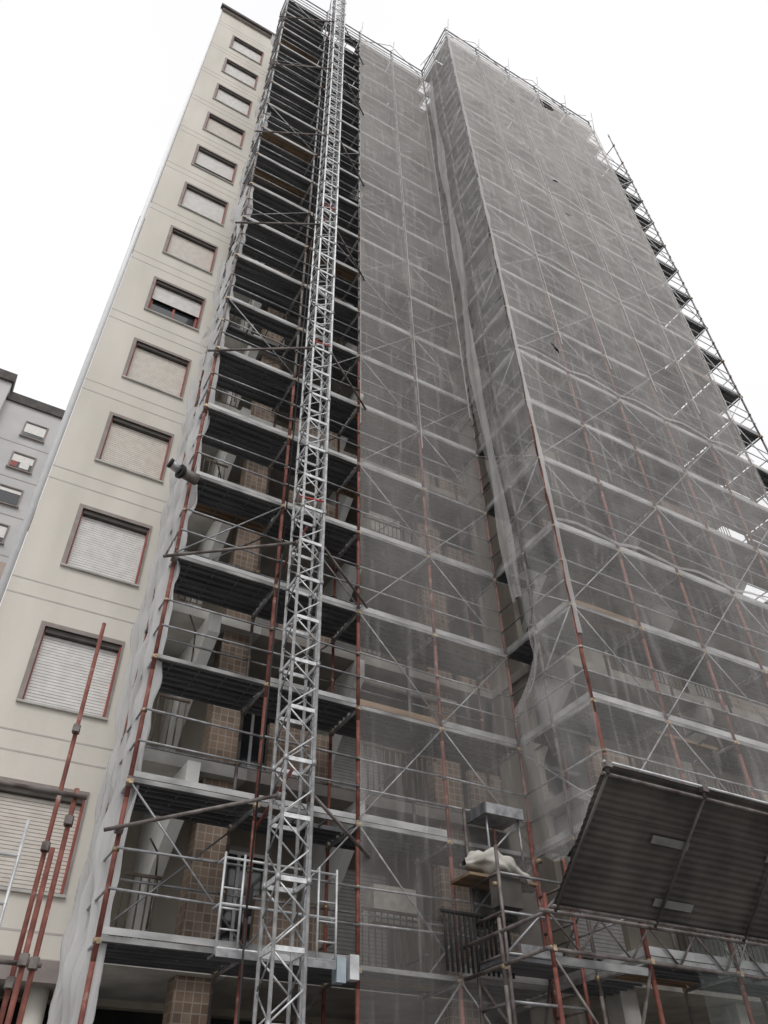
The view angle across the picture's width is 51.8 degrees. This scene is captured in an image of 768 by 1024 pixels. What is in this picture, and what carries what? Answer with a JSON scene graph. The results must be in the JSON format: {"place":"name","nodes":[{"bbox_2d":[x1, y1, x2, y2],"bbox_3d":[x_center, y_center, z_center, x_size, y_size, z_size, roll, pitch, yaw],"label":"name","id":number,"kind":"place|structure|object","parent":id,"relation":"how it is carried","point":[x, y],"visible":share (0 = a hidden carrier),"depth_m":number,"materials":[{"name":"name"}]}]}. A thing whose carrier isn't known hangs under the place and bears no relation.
{"place":"outdoors","nodes":[
{"label":"outdoors","id":0,"kind":"place"},
{"bbox_2d":[0,368,64,578],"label":"apartment building","id":1,"kind":"structure","parent":0,"point":[29,427],"depth_m":46.66,"materials":[{"name":"grey concrete"}]},
{"bbox_2d":[0,0,767,604],"label":"sky","id":2,"kind":"structure","parent":0,"point":[93,93],"materials":[{"name":"white"}]},
{"label":"ground","id":3,"kind":"structure","parent":0,"visible":0},
{"bbox_2d":[0,12,437,1023],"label":"walls","id":4,"kind":"structure","parent":3,"relation":"on","point":[22,616],"depth_m":15.93,"materials":[{"name":"beige paint"}]},
{"bbox_2d":[0,3,277,1023],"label":"window surrounds and trim","id":5,"kind":"object","parent":4,"relation":"attached to","point":[44,981],"visible":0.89,"depth_m":17.15,"materials":[{"name":"concrete"}]},
{"bbox_2d":[0,41,260,893],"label":"roller shutters","id":6,"kind":"object","parent":5,"relation":"attached to","point":[60,673],"visible":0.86,"depth_m":15.97,"materials":[{"name":"white plastic"}]},
{"bbox_2d":[98,77,767,1023],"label":"balcony slabs","id":7,"kind":"structure","parent":4,"relation":"attached to","point":[134,983],"depth_m":16.68,"materials":[{"name":"concrete"}]},
{"bbox_2d":[113,124,767,978],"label":"balcony railings","id":8,"kind":"object","parent":7,"relation":"on","point":[387,904],"visible":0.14,"depth_m":13.97,"materials":[{"name":"metal"}]},
{"bbox_2d":[0,0,767,1023],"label":"scaffolding","id":9,"kind":"object","parent":3,"relation":"on","point":[280,176],"visible":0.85,"depth_m":18.94,"materials":[{"name":"metal"}]},
{"bbox_2d":[167,458,202,484],"bbox_3d":[-3.668,-0.793,14.596,0.351,0.531,0.716,-23,-46,22],"label":"floodlight","id":10,"kind":"object","parent":9,"relation":"attached to","point":[182,471],"visible":1,"depth_m":14.45,"materials":[{"name":"metal"}]},
{"bbox_2d":[207,851,358,984],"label":"landing gate","id":11,"kind":"structure","parent":9,"relation":"attached to","point":[345,969],"depth_m":10.51,"materials":[{"name":"silver metal"}]},
{"bbox_2d":[47,34,767,1023],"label":"safety netting","id":12,"kind":"object","parent":9,"relation":"attached to","point":[79,934],"visible":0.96,"depth_m":15.69,"materials":[{"name":"grey fabric"}]},
{"bbox_2d":[440,801,592,1023],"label":"loading platform","id":13,"kind":"structure","parent":9,"relation":"attached to","point":[506,895],"depth_m":11.91,"materials":[{"name":"metal"}]},
{"bbox_2d":[460,847,535,893],"bbox_3d":[1.800,5.647,12.509,1.300,0.550,0.584,20,-47,-22],"label":"cloth sack","id":14,"kind":"object","parent":13,"relation":"on","point":[478,861],"visible":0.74,"depth_m":12.35,"materials":[{"name":"white fabric"}]},
{"bbox_2d":[460,754,767,1023],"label":"protective canopy","id":15,"kind":"object","parent":9,"relation":"attached to","point":[652,849],"visible":1,"depth_m":11.08,"materials":[{"name":"grey metal"}]},
{"bbox_2d":[162,100,767,1023],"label":"loggia walls and windows","id":16,"kind":"structure","parent":3,"relation":"on","point":[186,998],"depth_m":15.53,"materials":[{"name":"grey concrete"}]},
{"bbox_2d":[123,118,767,965],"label":"curved concrete fins","id":17,"kind":"object","parent":16,"relation":"attached to","point":[339,858],"visible":0.05,"depth_m":16.05,"materials":[{"name":"grey concrete"}]},
{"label":"pavement","id":18,"kind":"structure","parent":0,"visible":0},
{"bbox_2d":[237,0,345,1023],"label":"construction hoist mast","id":19,"kind":"object","parent":18,"relation":"on","point":[301,951],"visible":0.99,"depth_m":13.24,"materials":[{"name":"metal"}]}
]}

